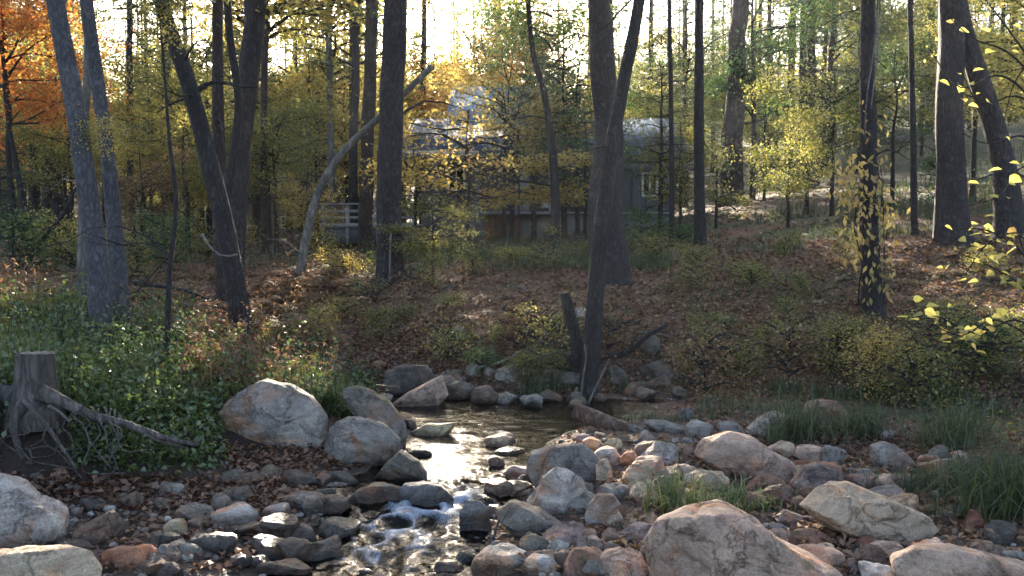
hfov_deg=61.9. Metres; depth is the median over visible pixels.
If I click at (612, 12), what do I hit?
pine tree
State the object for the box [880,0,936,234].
pine tree
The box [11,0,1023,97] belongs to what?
sky
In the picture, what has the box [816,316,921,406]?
shrub
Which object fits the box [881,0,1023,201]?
understory oak
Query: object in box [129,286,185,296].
fern
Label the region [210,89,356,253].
olive tree
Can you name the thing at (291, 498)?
river rock
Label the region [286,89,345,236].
understory pine
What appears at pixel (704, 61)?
woodland tree
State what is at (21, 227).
shrub
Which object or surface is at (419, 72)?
woodland tree
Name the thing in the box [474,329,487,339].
river rock
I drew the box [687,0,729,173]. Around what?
pine tree
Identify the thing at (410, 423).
river rock
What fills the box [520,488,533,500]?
river rock
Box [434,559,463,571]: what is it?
river rock
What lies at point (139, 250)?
shrub
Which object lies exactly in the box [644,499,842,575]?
boulder
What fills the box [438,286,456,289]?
twig
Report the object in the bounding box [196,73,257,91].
fallen branch
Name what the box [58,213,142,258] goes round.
shrub
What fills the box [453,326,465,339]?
river rock
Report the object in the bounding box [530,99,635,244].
understory oak
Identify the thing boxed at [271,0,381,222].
tree
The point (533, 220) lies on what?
green tree
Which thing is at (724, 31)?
pine tree
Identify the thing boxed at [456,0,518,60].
pine tree
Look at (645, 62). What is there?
woodland tree
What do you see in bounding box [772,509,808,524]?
river rock
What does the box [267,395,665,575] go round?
creek water
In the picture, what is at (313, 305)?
fern
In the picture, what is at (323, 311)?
shrub
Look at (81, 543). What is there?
boulder
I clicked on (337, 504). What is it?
cobble
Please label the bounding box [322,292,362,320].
shrub
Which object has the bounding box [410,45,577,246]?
gold tree
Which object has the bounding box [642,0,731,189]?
pine tree
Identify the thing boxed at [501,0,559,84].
pine tree
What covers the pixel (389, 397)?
cobble
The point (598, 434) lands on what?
river rock
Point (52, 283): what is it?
fern
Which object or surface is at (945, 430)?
grass tuft
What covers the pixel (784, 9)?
pine tree
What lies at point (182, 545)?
cobble
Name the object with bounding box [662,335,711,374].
shrub
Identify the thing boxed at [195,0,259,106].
pine tree
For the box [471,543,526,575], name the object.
boulder
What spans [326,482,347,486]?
river rock
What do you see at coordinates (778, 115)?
woodland tree
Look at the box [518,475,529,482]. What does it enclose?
river rock
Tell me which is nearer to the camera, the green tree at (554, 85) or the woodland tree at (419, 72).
the green tree at (554, 85)
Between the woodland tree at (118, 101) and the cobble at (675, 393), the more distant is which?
the woodland tree at (118, 101)
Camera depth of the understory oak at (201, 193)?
27.51 m
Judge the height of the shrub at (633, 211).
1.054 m
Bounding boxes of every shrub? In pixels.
[0,201,76,274]
[2,204,77,254]
[8,218,107,272]
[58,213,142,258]
[105,221,177,277]
[123,204,204,272]
[153,191,212,247]
[176,226,251,262]
[212,218,272,251]
[260,320,303,349]
[264,165,347,254]
[295,224,345,253]
[298,301,344,341]
[312,239,370,275]
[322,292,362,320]
[326,264,418,322]
[346,274,392,295]
[356,303,400,342]
[360,237,405,273]
[386,300,419,323]
[409,247,452,287]
[414,309,482,365]
[430,289,468,306]
[449,242,499,277]
[458,343,503,381]
[475,318,511,344]
[489,245,532,263]
[489,295,561,342]
[495,304,529,319]
[497,342,556,377]
[505,289,584,356]
[510,218,569,269]
[535,342,571,380]
[557,226,588,258]
[564,299,660,352]
[623,202,667,245]
[631,227,686,264]
[650,211,707,244]
[652,308,757,400]
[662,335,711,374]
[665,238,722,288]
[668,318,771,379]
[676,308,734,348]
[703,305,745,326]
[718,183,761,220]
[719,248,781,290]
[722,334,781,376]
[735,294,840,386]
[739,315,787,363]
[760,226,807,255]
[766,289,817,318]
[770,314,861,353]
[775,265,828,298]
[778,302,897,376]
[799,308,879,379]
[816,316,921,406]
[826,223,859,265]
[829,174,887,208]
[844,329,977,408]
[872,288,988,353]
[883,304,962,370]
[891,305,943,343]
[900,295,1023,386]
[904,145,986,202]
[908,295,976,316]
[921,327,1003,362]
[956,244,1014,271]
[960,312,1023,376]
[973,298,1023,342]
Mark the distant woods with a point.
(765, 76)
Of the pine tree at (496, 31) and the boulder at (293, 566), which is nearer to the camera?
the boulder at (293, 566)
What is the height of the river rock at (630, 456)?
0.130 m
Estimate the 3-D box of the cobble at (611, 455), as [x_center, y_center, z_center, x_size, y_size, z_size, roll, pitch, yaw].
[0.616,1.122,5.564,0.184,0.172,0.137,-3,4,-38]
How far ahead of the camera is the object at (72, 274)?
10.71 m
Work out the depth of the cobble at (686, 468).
5.23 m
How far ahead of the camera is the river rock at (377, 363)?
9.30 m
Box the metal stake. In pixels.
[388,233,391,281]
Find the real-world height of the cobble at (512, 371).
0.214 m
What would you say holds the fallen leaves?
on the ground at (10, 461)
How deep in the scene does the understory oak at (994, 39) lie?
16.09 m
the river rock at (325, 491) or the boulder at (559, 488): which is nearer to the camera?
the boulder at (559, 488)
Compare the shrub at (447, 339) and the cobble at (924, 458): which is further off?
the shrub at (447, 339)
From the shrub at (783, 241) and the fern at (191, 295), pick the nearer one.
the fern at (191, 295)
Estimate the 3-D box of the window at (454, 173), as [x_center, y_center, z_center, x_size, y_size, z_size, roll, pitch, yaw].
[-1.682,-3.280,25.816,0.536,0.730,0.058,0,3,0]
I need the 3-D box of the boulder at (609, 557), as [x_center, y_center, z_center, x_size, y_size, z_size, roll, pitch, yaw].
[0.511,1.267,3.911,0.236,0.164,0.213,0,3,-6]
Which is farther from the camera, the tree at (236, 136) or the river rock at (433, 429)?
the tree at (236, 136)
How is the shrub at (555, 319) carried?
on the ground at (10, 461)
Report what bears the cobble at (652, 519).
on the ground at (10, 461)
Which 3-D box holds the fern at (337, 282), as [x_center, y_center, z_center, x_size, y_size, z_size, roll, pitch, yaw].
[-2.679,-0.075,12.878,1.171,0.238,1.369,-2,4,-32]
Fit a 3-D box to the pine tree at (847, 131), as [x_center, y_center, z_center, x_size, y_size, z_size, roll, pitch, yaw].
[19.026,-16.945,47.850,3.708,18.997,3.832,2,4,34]
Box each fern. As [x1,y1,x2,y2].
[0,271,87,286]
[0,280,73,296]
[123,315,233,332]
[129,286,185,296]
[142,299,226,314]
[156,386,225,401]
[162,272,214,281]
[169,368,227,383]
[175,289,258,301]
[185,298,286,313]
[201,268,276,277]
[235,358,283,369]
[245,276,317,287]
[247,287,286,296]
[250,302,306,313]
[252,312,332,330]
[255,268,339,280]
[262,292,328,303]
[271,302,338,314]
[279,378,316,386]
[285,264,343,274]
[294,276,374,289]
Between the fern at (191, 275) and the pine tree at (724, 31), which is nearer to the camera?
the fern at (191, 275)
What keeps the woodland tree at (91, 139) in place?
on the ground at (10, 461)
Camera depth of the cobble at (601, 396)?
8.27 m
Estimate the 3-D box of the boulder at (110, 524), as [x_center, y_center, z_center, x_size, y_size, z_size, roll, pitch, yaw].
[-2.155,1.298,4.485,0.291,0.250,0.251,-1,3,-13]
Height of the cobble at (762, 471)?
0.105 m
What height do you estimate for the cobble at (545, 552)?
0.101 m
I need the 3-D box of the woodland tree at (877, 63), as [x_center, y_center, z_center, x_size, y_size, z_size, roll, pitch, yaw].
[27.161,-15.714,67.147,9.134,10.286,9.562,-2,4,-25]
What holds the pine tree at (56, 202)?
on the ground at (10, 461)
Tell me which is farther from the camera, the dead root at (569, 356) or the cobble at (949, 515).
the dead root at (569, 356)
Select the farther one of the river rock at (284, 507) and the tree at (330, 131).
the tree at (330, 131)
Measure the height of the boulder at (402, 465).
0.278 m
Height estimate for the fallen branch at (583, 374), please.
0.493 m
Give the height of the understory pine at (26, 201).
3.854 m
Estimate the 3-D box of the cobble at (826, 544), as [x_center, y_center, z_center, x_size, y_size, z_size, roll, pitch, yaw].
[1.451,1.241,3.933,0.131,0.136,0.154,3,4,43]
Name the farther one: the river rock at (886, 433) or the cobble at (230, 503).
the river rock at (886, 433)
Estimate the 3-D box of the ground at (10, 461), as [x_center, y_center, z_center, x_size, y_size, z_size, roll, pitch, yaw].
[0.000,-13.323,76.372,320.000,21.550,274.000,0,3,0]
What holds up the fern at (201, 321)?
on the ground at (10, 461)
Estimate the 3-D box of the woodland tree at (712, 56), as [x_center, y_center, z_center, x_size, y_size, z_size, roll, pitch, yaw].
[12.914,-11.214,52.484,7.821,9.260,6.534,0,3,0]
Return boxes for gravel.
[28,374,1023,575]
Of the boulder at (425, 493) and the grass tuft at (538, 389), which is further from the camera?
the grass tuft at (538, 389)
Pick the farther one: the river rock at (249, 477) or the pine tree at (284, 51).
the pine tree at (284, 51)
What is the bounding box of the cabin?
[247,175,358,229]
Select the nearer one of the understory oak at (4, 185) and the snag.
the snag
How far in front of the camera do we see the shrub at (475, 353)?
8.98 m
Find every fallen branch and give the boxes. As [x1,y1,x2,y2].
[128,262,208,299]
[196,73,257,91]
[200,233,237,256]
[464,350,521,371]
[491,518,499,541]
[532,321,566,361]
[580,344,586,393]
[587,358,609,403]
[607,323,668,358]
[676,373,703,378]
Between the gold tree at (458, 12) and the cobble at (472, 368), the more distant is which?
the gold tree at (458, 12)
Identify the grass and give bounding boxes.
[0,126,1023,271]
[0,279,346,412]
[295,258,1023,507]
[733,340,1023,521]
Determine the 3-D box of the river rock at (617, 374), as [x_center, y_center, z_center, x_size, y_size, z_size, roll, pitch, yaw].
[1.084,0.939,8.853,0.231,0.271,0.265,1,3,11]
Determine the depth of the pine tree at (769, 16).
45.66 m
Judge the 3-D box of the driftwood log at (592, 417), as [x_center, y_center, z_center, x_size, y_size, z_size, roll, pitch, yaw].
[0.810,1.051,6.667,0.746,0.240,0.141,2,4,33]
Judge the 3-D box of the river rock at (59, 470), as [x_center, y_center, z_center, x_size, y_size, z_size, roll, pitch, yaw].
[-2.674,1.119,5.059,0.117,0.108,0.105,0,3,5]
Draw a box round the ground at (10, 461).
[0,93,1023,575]
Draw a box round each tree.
[0,0,111,251]
[0,0,136,252]
[0,1,72,234]
[0,3,42,230]
[0,50,124,239]
[0,134,75,196]
[5,1,123,84]
[7,0,110,115]
[11,4,43,221]
[14,102,136,188]
[21,0,67,232]
[24,11,115,228]
[38,42,148,297]
[40,0,140,217]
[40,2,83,98]
[43,0,82,222]
[46,0,144,342]
[61,84,142,183]
[69,15,140,216]
[77,0,176,244]
[79,0,130,327]
[92,47,282,256]
[98,0,171,211]
[102,15,316,232]
[109,93,232,212]
[112,0,259,346]
[113,0,223,239]
[113,2,160,98]
[117,139,196,202]
[118,0,151,201]
[123,1,181,87]
[134,165,182,223]
[137,8,195,66]
[144,0,383,253]
[145,0,223,226]
[187,0,245,318]
[188,0,277,258]
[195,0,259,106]
[195,5,378,229]
[196,0,293,237]
[205,52,362,231]
[209,0,321,275]
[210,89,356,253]
[225,54,379,225]
[250,64,433,278]
[270,1,407,173]
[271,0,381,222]
[273,10,299,66]
[274,57,363,155]
[279,17,316,69]
[281,10,302,83]
[294,0,434,222]
[298,8,320,70]
[304,9,381,202]
[307,9,348,169]
[309,57,361,174]
[320,53,381,198]
[321,156,376,198]
[323,0,467,222]
[339,45,407,158]
[346,0,535,137]
[347,0,383,252]
[358,41,467,175]
[358,127,466,242]
[361,53,476,153]
[375,0,473,284]
[379,0,464,223]
[404,0,566,118]
[406,0,542,95]
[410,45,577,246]
[417,35,505,88]
[427,0,480,68]
[435,0,625,240]
[437,0,462,108]
[441,0,617,97]
[447,0,473,69]
[447,16,589,89]
[449,14,589,243]
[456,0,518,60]
[457,0,630,249]
[476,0,510,76]
[494,19,655,237]
[497,72,593,117]
[498,0,566,81]
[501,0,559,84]
[511,5,594,241]
[535,0,585,83]
[564,0,622,103]
[566,0,644,397]
[570,61,654,112]
[574,3,641,71]
[577,0,645,98]
[577,27,681,117]
[588,0,632,285]
[613,0,633,81]
[613,0,683,117]
[614,0,633,88]
[616,2,769,207]
[617,26,693,94]
[624,108,656,118]
[628,74,693,122]
[632,1,681,118]
[634,0,693,119]
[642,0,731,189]
[654,0,708,93]
[655,6,751,167]
[659,0,712,245]
[663,0,694,161]
[672,19,761,111]
[675,21,781,133]
[683,0,860,199]
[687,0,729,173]
[689,86,749,137]
[703,0,760,102]
[707,0,745,136]
[714,0,780,206]
[719,55,820,163]
[728,0,787,162]
[745,0,776,135]
[748,0,799,166]
[748,0,929,175]
[749,2,766,145]
[750,0,821,168]
[755,0,786,124]
[756,0,856,185]
[760,0,798,130]
[775,0,839,189]
[795,1,851,157]
[808,0,917,316]
[815,25,914,98]
[816,0,880,150]
[818,15,844,75]
[822,0,937,93]
[822,15,854,152]
[833,0,898,147]
[852,97,898,127]
[875,2,970,127]
[878,0,905,126]
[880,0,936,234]
[882,0,1023,82]
[887,5,935,127]
[889,0,1022,110]
[892,0,937,133]
[921,0,974,245]
[963,0,1023,238]
[963,2,994,122]
[963,56,995,128]
[968,1,1007,34]
[969,1,1018,27]
[969,3,1023,61]
[977,15,1023,66]
[992,0,1023,36]
[1006,0,1016,121]
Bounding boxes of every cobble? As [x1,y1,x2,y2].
[137,557,165,575]
[146,548,170,561]
[149,497,172,509]
[155,562,181,575]
[158,532,181,544]
[169,539,202,558]
[187,519,205,531]
[189,532,237,555]
[207,492,231,510]
[222,525,237,531]
[225,501,238,506]
[228,552,250,570]
[234,521,262,535]
[249,555,269,570]
[251,534,283,560]
[259,512,298,538]
[280,490,324,512]
[291,492,323,516]
[291,523,316,541]
[311,535,343,560]
[318,516,361,538]
[322,494,350,514]
[379,393,392,400]
[441,369,461,376]
[443,374,464,384]
[464,363,482,376]
[482,367,495,376]
[484,478,513,496]
[487,504,500,517]
[488,456,503,465]
[492,430,515,441]
[494,365,512,382]
[496,392,517,403]
[503,465,530,480]
[506,363,523,376]
[508,377,521,384]
[509,480,533,495]
[519,394,542,407]
[519,553,559,575]
[523,549,554,556]
[526,487,538,505]
[541,521,584,546]
[545,366,559,377]
[545,540,569,549]
[553,549,569,564]
[557,372,579,385]
[565,392,582,401]
[567,491,595,513]
[568,399,582,407]
[571,397,586,404]
[575,535,604,547]
[582,560,604,574]
[584,481,595,493]
[594,393,607,400]
[594,446,620,465]
[596,483,629,500]
[600,527,622,542]
[603,541,620,548]
[604,511,622,524]
[608,560,646,575]
[621,383,637,396]
[627,478,657,492]
[628,481,646,498]
[631,381,648,388]
[632,455,663,476]
[633,387,655,399]
[638,430,655,440]
[639,492,659,505]
[640,441,678,463]
[644,515,658,523]
[646,376,670,387]
[652,476,680,493]
[655,432,671,442]
[661,464,694,480]
[671,386,689,398]
[695,471,721,491]
[712,471,728,487]
[742,491,767,508]
[744,473,792,493]
[748,468,768,477]
[759,484,791,505]
[767,522,787,529]
[768,440,795,458]
[769,528,790,539]
[791,476,810,492]
[792,465,801,475]
[792,486,815,497]
[793,444,820,460]
[793,460,842,473]
[809,540,819,543]
[818,542,833,547]
[848,474,875,488]
[850,544,887,563]
[853,534,877,546]
[868,484,904,496]
[888,453,916,470]
[889,492,918,509]
[891,473,913,487]
[912,537,942,544]
[916,454,939,462]
[917,458,956,478]
[933,509,958,522]
[949,450,967,462]
[969,540,1006,555]
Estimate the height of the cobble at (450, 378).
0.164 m
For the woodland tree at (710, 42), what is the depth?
81.25 m
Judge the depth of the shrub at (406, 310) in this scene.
10.88 m
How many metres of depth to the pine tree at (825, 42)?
43.56 m
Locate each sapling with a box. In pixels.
[42,0,208,354]
[72,133,201,257]
[344,100,569,247]
[370,198,502,279]
[429,111,627,249]
[630,0,702,247]
[897,0,1023,356]
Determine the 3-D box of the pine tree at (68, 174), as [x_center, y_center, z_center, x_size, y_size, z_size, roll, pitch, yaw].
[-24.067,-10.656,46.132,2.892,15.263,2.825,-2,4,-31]
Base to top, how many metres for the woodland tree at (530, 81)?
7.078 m
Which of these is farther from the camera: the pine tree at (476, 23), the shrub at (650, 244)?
the pine tree at (476, 23)
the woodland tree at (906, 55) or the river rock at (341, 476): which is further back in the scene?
the woodland tree at (906, 55)
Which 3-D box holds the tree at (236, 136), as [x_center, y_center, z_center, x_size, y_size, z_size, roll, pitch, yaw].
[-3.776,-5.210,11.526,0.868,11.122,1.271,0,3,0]
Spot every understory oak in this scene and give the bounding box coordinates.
[0,1,105,147]
[0,72,132,247]
[0,77,94,229]
[0,105,32,200]
[91,81,211,234]
[92,92,206,251]
[103,16,299,237]
[115,20,292,246]
[124,73,271,234]
[125,106,208,240]
[208,60,348,232]
[225,108,335,245]
[228,88,309,207]
[268,56,416,202]
[402,82,447,173]
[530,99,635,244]
[617,41,714,145]
[623,108,740,237]
[720,63,820,187]
[734,103,848,227]
[739,50,926,215]
[828,22,966,206]
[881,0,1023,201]
[923,0,1023,127]
[979,37,1023,134]
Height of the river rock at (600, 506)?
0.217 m
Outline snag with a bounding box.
[505,292,582,376]
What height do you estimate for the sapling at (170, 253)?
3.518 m
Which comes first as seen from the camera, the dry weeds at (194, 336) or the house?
the dry weeds at (194, 336)
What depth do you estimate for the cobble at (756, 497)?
4.70 m
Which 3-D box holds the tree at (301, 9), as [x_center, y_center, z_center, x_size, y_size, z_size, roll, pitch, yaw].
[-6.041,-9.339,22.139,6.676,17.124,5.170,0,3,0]
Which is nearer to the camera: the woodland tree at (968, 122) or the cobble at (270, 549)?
the cobble at (270, 549)
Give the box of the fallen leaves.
[0,183,1023,574]
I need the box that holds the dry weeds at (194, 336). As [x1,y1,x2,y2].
[0,236,351,394]
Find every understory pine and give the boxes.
[0,31,50,239]
[0,73,76,209]
[0,96,25,212]
[0,171,37,272]
[1,138,44,227]
[62,77,137,225]
[98,36,199,243]
[201,99,260,224]
[270,155,317,231]
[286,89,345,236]
[624,28,705,239]
[675,91,690,202]
[705,122,737,228]
[734,79,793,201]
[770,36,840,213]
[818,77,850,171]
[822,0,908,172]
[898,33,934,156]
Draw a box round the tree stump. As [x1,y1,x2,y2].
[0,350,196,481]
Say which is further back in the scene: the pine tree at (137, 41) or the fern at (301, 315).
the pine tree at (137, 41)
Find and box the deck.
[319,203,423,244]
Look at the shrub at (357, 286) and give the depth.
12.27 m
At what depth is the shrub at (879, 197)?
20.62 m
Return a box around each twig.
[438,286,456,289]
[471,311,507,315]
[635,331,680,340]
[991,279,1012,281]
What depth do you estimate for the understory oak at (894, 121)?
19.03 m
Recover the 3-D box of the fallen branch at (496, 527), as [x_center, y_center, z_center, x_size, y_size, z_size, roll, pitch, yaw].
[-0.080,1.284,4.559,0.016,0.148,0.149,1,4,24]
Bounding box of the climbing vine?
[827,0,910,305]
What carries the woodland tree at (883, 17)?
on the ground at (10, 461)
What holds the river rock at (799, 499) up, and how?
on the ground at (10, 461)
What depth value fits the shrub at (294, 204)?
20.31 m
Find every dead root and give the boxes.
[497,334,544,347]
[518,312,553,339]
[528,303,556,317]
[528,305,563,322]
[536,358,572,365]
[543,336,569,349]
[555,353,571,362]
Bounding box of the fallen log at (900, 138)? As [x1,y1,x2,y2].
[877,128,924,144]
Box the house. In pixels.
[402,86,693,242]
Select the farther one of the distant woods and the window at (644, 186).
the distant woods
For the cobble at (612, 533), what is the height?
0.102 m
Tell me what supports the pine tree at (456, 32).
on the ground at (10, 461)
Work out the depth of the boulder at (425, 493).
5.13 m
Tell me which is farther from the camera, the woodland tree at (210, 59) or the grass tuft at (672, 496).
the woodland tree at (210, 59)
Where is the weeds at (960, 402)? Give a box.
[328,242,1023,462]
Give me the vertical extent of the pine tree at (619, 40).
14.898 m
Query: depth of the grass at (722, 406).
8.73 m
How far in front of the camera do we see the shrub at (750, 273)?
11.63 m
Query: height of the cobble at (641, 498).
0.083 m
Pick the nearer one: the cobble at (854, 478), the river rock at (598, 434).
the cobble at (854, 478)
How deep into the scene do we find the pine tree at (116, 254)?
7.95 m
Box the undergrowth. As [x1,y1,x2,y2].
[0,264,387,475]
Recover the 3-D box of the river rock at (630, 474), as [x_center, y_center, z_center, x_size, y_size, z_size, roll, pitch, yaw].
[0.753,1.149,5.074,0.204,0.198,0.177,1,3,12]
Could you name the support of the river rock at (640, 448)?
on the ground at (10, 461)
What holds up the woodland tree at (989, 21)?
on the ground at (10, 461)
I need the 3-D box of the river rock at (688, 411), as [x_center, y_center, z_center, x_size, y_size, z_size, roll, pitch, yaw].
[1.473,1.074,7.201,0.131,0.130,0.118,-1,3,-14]
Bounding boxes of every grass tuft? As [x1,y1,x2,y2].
[295,365,376,420]
[487,357,597,397]
[624,444,740,517]
[670,469,799,515]
[728,374,864,445]
[802,371,933,445]
[851,386,1023,454]
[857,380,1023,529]
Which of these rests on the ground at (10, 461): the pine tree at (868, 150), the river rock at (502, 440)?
the pine tree at (868, 150)
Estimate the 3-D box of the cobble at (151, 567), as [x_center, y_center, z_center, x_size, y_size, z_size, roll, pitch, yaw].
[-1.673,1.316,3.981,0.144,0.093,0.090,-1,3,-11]
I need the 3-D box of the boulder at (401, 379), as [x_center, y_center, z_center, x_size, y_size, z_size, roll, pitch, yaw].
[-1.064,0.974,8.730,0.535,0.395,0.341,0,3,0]
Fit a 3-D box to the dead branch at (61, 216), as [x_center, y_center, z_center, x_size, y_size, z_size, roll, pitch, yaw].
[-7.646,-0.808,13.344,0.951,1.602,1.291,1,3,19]
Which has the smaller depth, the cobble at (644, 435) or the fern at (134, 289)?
the cobble at (644, 435)
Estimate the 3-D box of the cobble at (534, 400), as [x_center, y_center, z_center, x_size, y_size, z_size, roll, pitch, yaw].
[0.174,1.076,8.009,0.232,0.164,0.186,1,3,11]
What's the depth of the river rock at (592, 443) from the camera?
5.91 m
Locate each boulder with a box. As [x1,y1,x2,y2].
[0,473,68,548]
[0,544,101,575]
[56,538,93,550]
[72,510,132,546]
[101,544,157,570]
[218,379,327,448]
[255,558,311,574]
[276,537,324,562]
[279,469,320,486]
[323,416,400,466]
[342,385,406,440]
[349,482,400,503]
[375,449,427,481]
[382,364,433,394]
[393,375,448,406]
[398,481,453,506]
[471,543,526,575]
[496,499,561,540]
[526,443,599,487]
[536,467,586,514]
[563,546,600,575]
[599,547,648,575]
[619,522,652,542]
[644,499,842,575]
[694,431,794,477]
[743,411,792,435]
[787,528,834,547]
[789,462,844,489]
[796,544,844,566]
[799,481,938,543]
[803,399,846,419]
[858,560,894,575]
[890,543,1023,575]
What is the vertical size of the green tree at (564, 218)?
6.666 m
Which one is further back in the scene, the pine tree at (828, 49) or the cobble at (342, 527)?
the pine tree at (828, 49)
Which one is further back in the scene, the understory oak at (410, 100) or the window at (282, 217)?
the window at (282, 217)
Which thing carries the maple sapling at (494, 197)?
on the ground at (10, 461)
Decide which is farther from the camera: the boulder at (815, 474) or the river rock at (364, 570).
the boulder at (815, 474)
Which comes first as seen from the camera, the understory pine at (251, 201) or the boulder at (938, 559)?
the boulder at (938, 559)
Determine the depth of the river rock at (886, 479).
5.07 m
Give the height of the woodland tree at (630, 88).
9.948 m
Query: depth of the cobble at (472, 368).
8.94 m
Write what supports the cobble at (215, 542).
on the ground at (10, 461)
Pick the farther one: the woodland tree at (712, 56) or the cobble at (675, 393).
the woodland tree at (712, 56)
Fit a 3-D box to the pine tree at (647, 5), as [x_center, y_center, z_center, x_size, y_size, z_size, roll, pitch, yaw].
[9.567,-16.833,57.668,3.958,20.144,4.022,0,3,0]
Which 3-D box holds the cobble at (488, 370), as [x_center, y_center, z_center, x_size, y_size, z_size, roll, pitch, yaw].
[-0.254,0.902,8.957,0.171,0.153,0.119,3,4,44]
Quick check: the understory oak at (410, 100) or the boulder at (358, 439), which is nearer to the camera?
the boulder at (358, 439)
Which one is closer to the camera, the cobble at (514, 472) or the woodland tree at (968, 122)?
the cobble at (514, 472)
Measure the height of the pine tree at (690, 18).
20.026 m
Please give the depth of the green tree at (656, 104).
33.48 m
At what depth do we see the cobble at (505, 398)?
8.16 m
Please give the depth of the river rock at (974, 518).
4.30 m
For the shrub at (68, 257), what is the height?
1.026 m
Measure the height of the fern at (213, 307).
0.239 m
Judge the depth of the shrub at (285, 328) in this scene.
9.03 m
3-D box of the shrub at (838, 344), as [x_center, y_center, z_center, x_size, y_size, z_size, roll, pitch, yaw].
[3.447,0.546,9.018,1.264,0.769,1.231,0,3,0]
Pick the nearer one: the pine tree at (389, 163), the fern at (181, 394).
the fern at (181, 394)
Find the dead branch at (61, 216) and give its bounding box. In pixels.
[1,187,75,273]
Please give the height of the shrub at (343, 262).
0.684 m
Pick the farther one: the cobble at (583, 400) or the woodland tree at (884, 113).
the woodland tree at (884, 113)
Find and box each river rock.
[49,467,69,481]
[78,496,106,512]
[117,492,143,510]
[149,531,164,540]
[157,544,180,563]
[158,482,183,494]
[163,518,188,534]
[175,502,214,520]
[203,550,221,555]
[211,501,258,527]
[220,468,245,484]
[222,486,255,502]
[236,472,265,485]
[257,464,283,479]
[262,502,291,516]
[286,494,299,512]
[314,488,336,494]
[316,472,332,486]
[325,470,357,484]
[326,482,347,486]
[357,568,371,573]
[371,360,386,368]
[405,418,416,429]
[409,422,456,435]
[409,450,431,456]
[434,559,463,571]
[446,381,473,399]
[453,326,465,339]
[455,551,475,562]
[459,500,491,531]
[471,385,497,403]
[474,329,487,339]
[485,432,513,447]
[494,446,524,454]
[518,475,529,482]
[519,531,548,550]
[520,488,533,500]
[539,389,563,401]
[572,433,589,442]
[575,307,585,319]
[582,437,604,451]
[582,528,597,536]
[585,493,620,523]
[594,431,605,438]
[595,458,612,483]
[604,438,622,449]
[606,365,627,385]
[618,451,637,464]
[621,464,652,484]
[634,440,654,454]
[636,360,678,379]
[640,336,660,355]
[644,419,683,433]
[672,437,696,442]
[676,444,693,453]
[678,408,694,419]
[683,469,712,483]
[684,419,712,438]
[716,421,742,432]
[716,469,731,476]
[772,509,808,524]
[789,495,806,511]
[800,523,829,530]
[820,445,844,463]
[846,558,858,572]
[855,468,877,474]
[869,441,904,466]
[870,540,903,559]
[873,473,894,487]
[877,430,897,437]
[912,475,926,484]
[928,445,947,458]
[964,509,984,531]
[983,520,1017,544]
[999,550,1023,559]
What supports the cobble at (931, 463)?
on the ground at (10, 461)
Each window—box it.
[281,216,294,228]
[447,171,464,191]
[641,172,657,196]
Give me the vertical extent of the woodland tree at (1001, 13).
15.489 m
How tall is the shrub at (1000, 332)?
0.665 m
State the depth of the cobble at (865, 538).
4.10 m
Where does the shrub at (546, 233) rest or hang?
on the ground at (10, 461)
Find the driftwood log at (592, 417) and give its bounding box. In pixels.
[571,403,651,432]
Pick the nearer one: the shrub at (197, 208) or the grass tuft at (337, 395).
the grass tuft at (337, 395)
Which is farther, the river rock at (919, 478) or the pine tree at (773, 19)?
the pine tree at (773, 19)
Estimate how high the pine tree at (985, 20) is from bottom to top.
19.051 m
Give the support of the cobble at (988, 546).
on the ground at (10, 461)
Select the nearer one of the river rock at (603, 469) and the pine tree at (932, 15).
the river rock at (603, 469)
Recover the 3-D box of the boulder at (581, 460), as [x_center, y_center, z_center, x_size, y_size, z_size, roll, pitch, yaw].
[0.325,1.133,5.327,0.478,0.344,0.304,0,3,0]
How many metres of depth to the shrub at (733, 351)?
8.88 m
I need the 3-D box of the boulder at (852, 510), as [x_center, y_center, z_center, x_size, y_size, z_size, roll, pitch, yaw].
[1.791,1.181,4.334,0.680,0.364,0.418,0,3,0]
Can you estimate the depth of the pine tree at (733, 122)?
28.13 m
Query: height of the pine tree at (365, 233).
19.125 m
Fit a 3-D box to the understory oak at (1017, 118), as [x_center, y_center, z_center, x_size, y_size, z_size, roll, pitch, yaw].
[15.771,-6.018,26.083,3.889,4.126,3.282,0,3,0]
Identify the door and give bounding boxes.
[515,171,528,210]
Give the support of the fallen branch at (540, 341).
on the ground at (10, 461)
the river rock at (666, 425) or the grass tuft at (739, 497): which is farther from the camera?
the river rock at (666, 425)
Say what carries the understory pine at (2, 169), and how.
on the ground at (10, 461)
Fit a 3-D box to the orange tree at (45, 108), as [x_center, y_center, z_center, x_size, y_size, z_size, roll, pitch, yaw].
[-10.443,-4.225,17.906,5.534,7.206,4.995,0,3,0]
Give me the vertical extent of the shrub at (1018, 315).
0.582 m
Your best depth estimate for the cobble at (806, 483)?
4.98 m
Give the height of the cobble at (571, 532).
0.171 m
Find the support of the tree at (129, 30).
on the ground at (10, 461)
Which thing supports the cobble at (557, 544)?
on the ground at (10, 461)
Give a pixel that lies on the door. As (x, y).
(522, 207)
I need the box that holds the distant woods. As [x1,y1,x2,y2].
[105,14,1023,177]
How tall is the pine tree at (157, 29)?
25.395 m
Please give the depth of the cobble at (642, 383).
8.57 m
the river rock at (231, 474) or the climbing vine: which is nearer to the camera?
the river rock at (231, 474)
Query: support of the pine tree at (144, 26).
on the ground at (10, 461)
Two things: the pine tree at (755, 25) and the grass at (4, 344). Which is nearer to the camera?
the grass at (4, 344)
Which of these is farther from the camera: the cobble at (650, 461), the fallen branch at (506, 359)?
the fallen branch at (506, 359)

